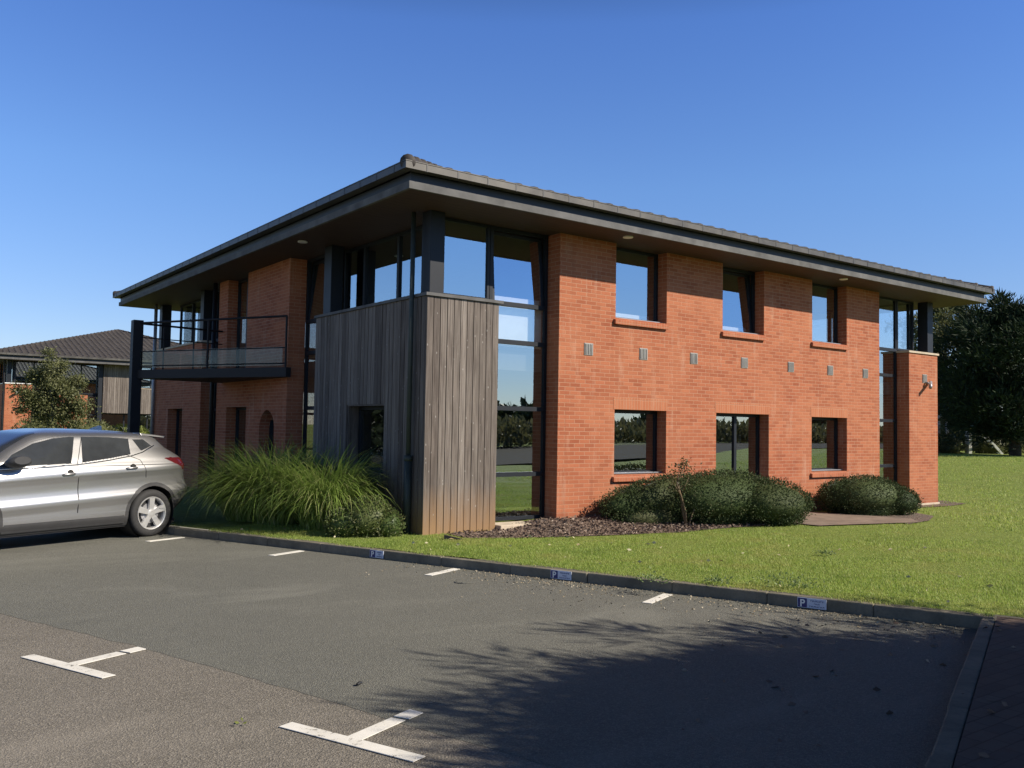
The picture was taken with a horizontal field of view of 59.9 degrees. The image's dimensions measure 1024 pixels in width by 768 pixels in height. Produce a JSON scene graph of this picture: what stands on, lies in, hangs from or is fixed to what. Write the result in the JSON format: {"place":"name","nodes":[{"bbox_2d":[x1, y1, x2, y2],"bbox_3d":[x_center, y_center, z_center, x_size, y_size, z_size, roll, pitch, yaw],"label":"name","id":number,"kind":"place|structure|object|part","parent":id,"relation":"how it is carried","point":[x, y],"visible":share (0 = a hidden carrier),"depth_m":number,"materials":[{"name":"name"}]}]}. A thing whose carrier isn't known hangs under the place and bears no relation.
{"place":"outdoors","nodes":[
{"label":"outdoors","id":0,"kind":"place"},
{"bbox_2d":[166,441,309,521],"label":"ornamental grass","id":1,"kind":"object","parent":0,"point":[238,516],"depth_m":14.03,"materials":[{"name":"green plant"}]},
{"bbox_2d":[0,614,559,767],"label":"driving lane","id":2,"kind":"structure","parent":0,"point":[145,708],"depth_m":5.07,"materials":[{"name":"grey asphalt"}]},
{"bbox_2d":[21,647,144,677],"bbox_3d":[-2.927,1.956,6.365,0.945,0.004,0.650,-1,-3,31],"label":"bay mark","id":3,"kind":"object","parent":2,"relation":"on","point":[74,666],"visible":1,"depth_m":6.21,"materials":[{"name":"white paint"}]},
{"bbox_2d":[279,709,424,761],"bbox_3d":[-0.730,1.927,5.003,0.945,0.004,0.650,-1,-3,31],"label":"bay mark","id":4,"kind":"object","parent":2,"relation":"on","point":[356,739],"visible":1,"depth_m":4.84,"materials":[{"name":"white paint"}]},
{"bbox_2d":[236,440,403,530],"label":"ornamental grass","id":5,"kind":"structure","parent":0,"point":[338,488],"depth_m":13.01,"materials":[{"name":"green plant"}]},
{"bbox_2d":[0,528,977,767],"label":"parking bays","id":6,"kind":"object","parent":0,"point":[542,676],"visible":0.98,"depth_m":6.83,"materials":[{"name":"grey asphalt"}]},
{"bbox_2d":[0,425,186,537],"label":"parked car","id":7,"kind":"object","parent":6,"relation":"on","point":[55,480],"visible":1,"depth_m":12.30,"materials":[{"name":"silver metal"}]},
{"bbox_3d":[-6.214,1.261,11.636,0.387,1.129,1.289,0,-3,28],"label":"front door","id":8,"kind":"part","parent":7,"relation":"part of","materials":[{"name":"silver metal"}]},
{"bbox_3d":[-5.984,0.920,12.281,0.243,0.423,2.453,-1,-3,31],"label":"window frame","id":9,"kind":"part","parent":7,"relation":"part of","materials":[{"name":"silver metal"}]},
{"bbox_3d":[-5.720,1.310,12.611,0.290,1.116,1.095,-1,-3,31],"label":"rear door","id":10,"kind":"part","parent":7,"relation":"part of","materials":[{"name":"silver metal"}]},
{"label":"quarter window","id":11,"kind":"part","parent":7,"relation":"part of","materials":[{"name":"black glass"}]},
{"bbox_2d":[147,537,184,541],"bbox_3d":[-4.982,2.233,12.788,0.100,0.004,0.610,-1,-3,31],"label":"parking line marking","id":12,"kind":"object","parent":6,"relation":"on","point":[165,539],"visible":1,"depth_m":12.75,"materials":[{"name":"white paint"}]},
{"bbox_2d":[270,550,302,555],"bbox_3d":[-2.946,2.211,11.633,0.100,0.004,0.560,-1,-3,31],"label":"parking line marking","id":13,"kind":"object","parent":6,"relation":"on","point":[286,553],"visible":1,"depth_m":11.59,"materials":[{"name":"white paint"}]},
{"bbox_2d":[425,568,457,575],"bbox_3d":[-0.804,2.185,10.345,0.100,0.004,0.590,-1,-3,31],"label":"parking line marking","id":14,"kind":"object","parent":6,"relation":"on","point":[440,572],"visible":1,"depth_m":10.29,"materials":[{"name":"white paint"}]},
{"bbox_2d":[455,580,474,583],"bbox_3d":[-0.516,2.157,9.699,0.220,0.008,0.220,3,-3,-37],"label":"drain cover","id":15,"kind":"object","parent":6,"relation":"on","point":[464,581],"visible":1,"depth_m":9.69,"materials":[{"name":"concrete"}]},
{"bbox_2d":[111,526,994,628],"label":"kerb","id":16,"kind":"structure","parent":6,"relation":"on","point":[936,616],"depth_m":9.53,"materials":[{"name":"concrete"}]},
{"bbox_2d":[370,550,383,558],"bbox_3d":[-1.721,2.161,11.302,0.220,0.094,0.014,-1,-3,31],"label":"parking sign","id":17,"kind":"object","parent":16,"relation":"attached to","point":[376,554],"visible":1,"depth_m":11.30,"materials":[{"name":"blue metal"}]},
{"bbox_2d":[551,570,571,579],"bbox_3d":[0.547,2.133,9.932,0.260,0.094,0.014,-1,-3,31],"label":"parking sign","id":18,"kind":"object","parent":16,"relation":"attached to","point":[559,574],"visible":1,"depth_m":9.93,"materials":[{"name":"blue metal"}]},
{"bbox_2d":[797,597,826,609],"bbox_3d":[2.875,2.103,8.525,0.270,0.094,0.014,-1,-3,31],"label":"parking sign","id":19,"kind":"object","parent":16,"relation":"on","point":[821,604],"visible":1,"depth_m":8.52,"materials":[{"name":"blue metal"}]},
{"bbox_2d":[642,593,671,603],"bbox_3d":[1.464,2.154,8.935,0.100,0.004,0.580,-1,-3,31],"label":"parking line marking","id":20,"kind":"object","parent":6,"relation":"on","point":[656,598],"visible":1,"depth_m":8.92,"materials":[{"name":"white paint"}]},
{"bbox_2d":[359,562,961,673],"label":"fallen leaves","id":21,"kind":"object","parent":6,"relation":"on","point":[537,578],"visible":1,"depth_m":8.80,"materials":[{"name":"brown plant"}]},
{"bbox_2d":[681,614,1015,757],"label":"dead leaves","id":22,"kind":"object","parent":6,"relation":"on","point":[984,754],"visible":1,"depth_m":6.02,"materials":[{"name":"brown plant"}]},
{"bbox_2d":[925,618,995,767],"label":"side kerb","id":23,"kind":"structure","parent":6,"relation":"on","point":[945,749],"depth_m":5.30,"materials":[{"name":"concrete"}]},
{"bbox_2d":[0,0,1023,620],"label":"sky","id":24,"kind":"structure","parent":0,"point":[139,139],"materials":[{"name":"blue"}]},
{"bbox_2d":[170,427,1023,617],"bbox_3d":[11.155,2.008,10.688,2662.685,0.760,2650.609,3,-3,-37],"label":"lawn","id":25,"kind":"structure","parent":0,"point":[195,516],"depth_m":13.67,"materials":[{"name":"green plant"}]},
{"bbox_2d":[10,418,45,428],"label":"wild shrub","id":26,"kind":"object","parent":25,"relation":"on","point":[16,427],"visible":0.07,"depth_m":42.80,"materials":[{"name":"brown plant"}]},
{"bbox_2d":[2,344,101,428],"bbox_3d":[-16.508,0.883,32.131,2.876,4.605,2.542,0,-3,19],"label":"leafy tree","id":27,"kind":"object","parent":25,"relation":"on","point":[42,401],"visible":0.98,"depth_m":31.80,"materials":[{"name":"green plant"}]},
{"bbox_2d":[0,329,178,431],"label":"office building","id":28,"kind":"structure","parent":25,"relation":"on","point":[101,360],"depth_m":51.25,"materials":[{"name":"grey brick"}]},
{"bbox_2d":[80,417,120,430],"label":"wild shrub","id":29,"kind":"object","parent":25,"relation":"on","point":[90,424],"visible":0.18,"depth_m":46.60,"materials":[{"name":"green plant"}]},
{"bbox_2d":[121,425,149,433],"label":"wild shrub","id":30,"kind":"object","parent":25,"relation":"on","point":[145,431],"visible":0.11,"depth_m":48.51,"materials":[{"name":"green plant"}]},
{"bbox_2d":[182,433,360,525],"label":"ornamental grass","id":31,"kind":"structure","parent":25,"relation":"on","point":[252,512],"depth_m":13.53,"materials":[{"name":"green plant"}]},
{"bbox_2d":[323,493,406,537],"bbox_3d":[-2.108,1.901,12.696,1.158,0.696,0.941,3,-3,-37],"label":"shrub","id":32,"kind":"object","parent":25,"relation":"on","point":[385,521],"visible":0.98,"depth_m":12.50,"materials":[{"name":"green plant"}]},
{"bbox_2d":[444,535,461,539],"bbox_3d":[-0.815,2.134,12.366,0.263,0.070,0.070,1,-3,0],"label":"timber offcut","id":33,"kind":"object","parent":25,"relation":"on","point":[448,537],"visible":0.71,"depth_m":12.33,"materials":[{"name":"black wood"}]},
{"bbox_2d":[113,154,994,558],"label":"office building","id":34,"kind":"structure","parent":25,"relation":"on","point":[463,350],"depth_m":16.39,"materials":[{"name":"red brick"}]},
{"bbox_2d":[175,409,181,457],"bbox_3d":[-8.436,1.456,22.879,0.070,1.621,1.242,3,-3,-37],"label":"window","id":35,"kind":"structure","parent":34,"relation":"in","point":[179,411],"depth_m":23.26,"materials":[{"name":"glass"}]},
{"bbox_2d":[235,408,245,461],"bbox_3d":[-5.764,1.274,19.300,0.070,1.526,1.222,3,-3,-37],"label":"window","id":36,"kind":"structure","parent":34,"relation":"in","point":[240,412],"depth_m":19.60,"materials":[{"name":"glass"}]},
{"bbox_2d":[236,278,248,367],"bbox_3d":[-5.785,-1.285,19.507,0.074,2.097,1.232,3,-3,-37],"label":"balcony door","id":37,"kind":"structure","parent":34,"relation":"in","point":[243,284],"depth_m":19.80,"materials":[{"name":"metal"}]},
{"bbox_2d":[269,418,273,463],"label":"arched window","id":38,"kind":"structure","parent":34,"relation":"in","point":[271,429],"depth_m":18.14,"materials":[{"name":"glass"}]},
{"bbox_2d":[358,406,383,471],"bbox_3d":[-2.194,0.891,14.497,0.070,1.046,1.216,3,-3,-37],"label":"window","id":39,"kind":"structure","parent":34,"relation":"in","point":[361,409],"depth_m":14.93,"materials":[{"name":"metal"}]},
{"bbox_2d":[614,410,660,473],"bbox_3d":[2.125,1.018,15.633,1.252,1.106,0.190,3,-3,-37],"label":"window","id":40,"kind":"structure","parent":34,"relation":"in","point":[654,413],"depth_m":15.99,"materials":[{"name":"metal"}]},
{"bbox_2d":[616,247,661,322],"bbox_3d":[2.167,-1.744,15.764,1.242,1.277,0.190,3,-3,-37],"label":"window","id":41,"kind":"structure","parent":34,"relation":"in","point":[655,257],"depth_m":16.13,"materials":[{"name":"metal"}]},
{"bbox_2d":[716,413,759,475],"bbox_3d":[4.291,1.544,17.303,1.562,1.921,0.074,3,-3,-37],"label":"glazed door","id":42,"kind":"structure","parent":34,"relation":"in","point":[734,416],"depth_m":17.39,"materials":[{"name":"metal"}]},
{"bbox_2d":[723,267,759,334],"bbox_3d":[4.357,-1.625,17.449,1.232,1.277,0.279,3,-3,-37],"label":"window","id":43,"kind":"structure","parent":34,"relation":"in","point":[750,288],"depth_m":17.78,"materials":[{"name":"metal"}]},
{"bbox_2d":[812,283,842,344],"bbox_3d":[6.656,-1.506,19.104,1.242,1.277,0.190,3,-3,-37],"label":"window","id":44,"kind":"structure","parent":34,"relation":"in","point":[835,290],"depth_m":19.48,"materials":[{"name":"metal"}]},
{"bbox_2d":[812,417,842,470],"bbox_3d":[6.601,1.283,18.963,1.262,1.131,0.190,3,-3,-37],"label":"window","id":45,"kind":"structure","parent":34,"relation":"in","point":[813,418],"depth_m":19.33,"materials":[{"name":"metal"}]},
{"bbox_2d":[447,514,767,537],"bbox_3d":[1.948,2.242,14.266,6.250,0.112,1.880,3,-3,-37],"label":"mulch bed","id":46,"kind":"object","parent":25,"relation":"on","point":[568,525],"visible":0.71,"depth_m":13.66,"materials":[{"name":"brown wood"}]},
{"bbox_2d":[660,456,702,525],"bbox_3d":[2.788,1.778,14.481,0.852,1.206,0.462,3,-3,-37],"label":"rose bush","id":47,"kind":"object","parent":46,"relation":"on","point":[683,508],"visible":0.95,"depth_m":14.45,"materials":[{"name":"green plant"}]},
{"bbox_2d":[593,463,816,526],"bbox_3d":[3.249,1.947,15.258,4.030,1.154,1.938,1,-3,-10],"label":"clipped hedge","id":48,"kind":"object","parent":46,"relation":"on","point":[723,497],"visible":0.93,"depth_m":14.69,"materials":[{"name":"green plant"}]},
{"bbox_2d":[240,525,997,602],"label":"fallen leaves","id":49,"kind":"object","parent":25,"relation":"on","point":[908,576],"visible":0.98,"depth_m":11.64,"materials":[{"name":"brown plant"}]},
{"bbox_2d":[633,566,672,582],"bbox_3d":[1.475,1.968,9.181,0.450,0.153,0.305,0,-3,23],"label":"weed","id":50,"kind":"object","parent":25,"relation":"on","point":[647,576],"visible":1,"depth_m":9.16,"materials":[{"name":"green plant"}]},
{"bbox_2d":[697,573,732,583],"bbox_3d":[2.083,2.014,9.180,0.380,0.119,0.195,0,-3,19],"label":"weed","id":51,"kind":"object","parent":25,"relation":"on","point":[719,579],"visible":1,"depth_m":9.14,"materials":[{"name":"green plant"}]},
{"bbox_2d":[747,570,842,590],"bbox_3d":[2.845,1.979,9.026,0.920,0.165,0.633,0,-3,10],"label":"weed","id":52,"kind":"object","parent":25,"relation":"on","point":[794,582],"visible":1,"depth_m":8.96,"materials":[{"name":"green plant"}]},
{"bbox_2d":[812,547,835,555],"bbox_3d":[4.010,2.143,11.366,0.219,0.110,0.292,3,-3,-37],"label":"weed","id":53,"kind":"object","parent":25,"relation":"on","point":[825,552],"visible":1,"depth_m":11.38,"materials":[{"name":"green plant"}]},
{"bbox_2d":[870,512,932,523],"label":"bare soil","id":54,"kind":"structure","parent":25,"relation":"on","point":[919,517],"depth_m":17.42,"materials":[{"name":"brown soil"}]},
{"bbox_2d":[814,472,923,515],"bbox_3d":[7.213,2.291,18.045,2.279,1.054,1.594,3,-3,-37],"label":"clipped hedge","id":55,"kind":"object","parent":54,"relation":"on","point":[869,494],"visible":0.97,"depth_m":17.65,"materials":[{"name":"green plant"}]},
{"bbox_2d":[884,306,966,433],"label":"leafy tree","id":56,"kind":"object","parent":25,"relation":"on","point":[941,313],"visible":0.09,"depth_m":49.88,"materials":[{"name":"green plant"}]},
{"bbox_2d":[915,500,965,507],"bbox_3d":[9.844,2.876,21.424,3.000,0.001,1.450,3,-3,-37],"label":"foundation strip","id":57,"kind":"object","parent":25,"relation":"on","point":[942,503],"visible":0.36,"depth_m":21.23,"materials":[{"name":"grey concrete"}]},
{"bbox_2d":[938,428,966,453],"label":"wild shrub","id":58,"kind":"object","parent":25,"relation":"on","point":[945,444],"visible":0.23,"depth_m":48.45,"materials":[{"name":"green plant"}]},
{"bbox_2d":[890,287,1023,455],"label":"leafy tree","id":59,"kind":"object","parent":25,"relation":"on","point":[980,387],"visible":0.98,"depth_m":43.83,"materials":[{"name":"green plant"}]},
{"bbox_2d":[938,415,1002,453],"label":"play frame","id":60,"kind":"object","parent":25,"relation":"on","point":[968,448],"visible":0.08,"depth_m":48.64,"materials":[{"name":"white paint"}]},
{"bbox_2d":[940,419,1022,449],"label":"wild hedge","id":61,"kind":"object","parent":25,"relation":"on","point":[961,439],"depth_m":58.11,"materials":[{"name":"green plant"}]},
{"bbox_2d":[972,435,1023,453],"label":"wild shrub","id":62,"kind":"object","parent":25,"relation":"on","point":[987,450],"visible":0.31,"depth_m":48.97,"materials":[{"name":"green plant"}]},
{"bbox_2d":[797,511,917,524],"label":"concrete path","id":63,"kind":"structure","parent":0,"point":[818,518],"depth_m":16.30,"materials":[{"name":"beige concrete"}]},
{"bbox_2d":[912,453,1023,530],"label":"grass","id":64,"kind":"structure","parent":0,"point":[989,477],"depth_m":25.79,"materials":[{"name":"green plant"}]},
{"bbox_2d":[953,616,1023,767],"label":"brick path","id":65,"kind":"structure","parent":0,"point":[998,734],"depth_m":5.19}
]}

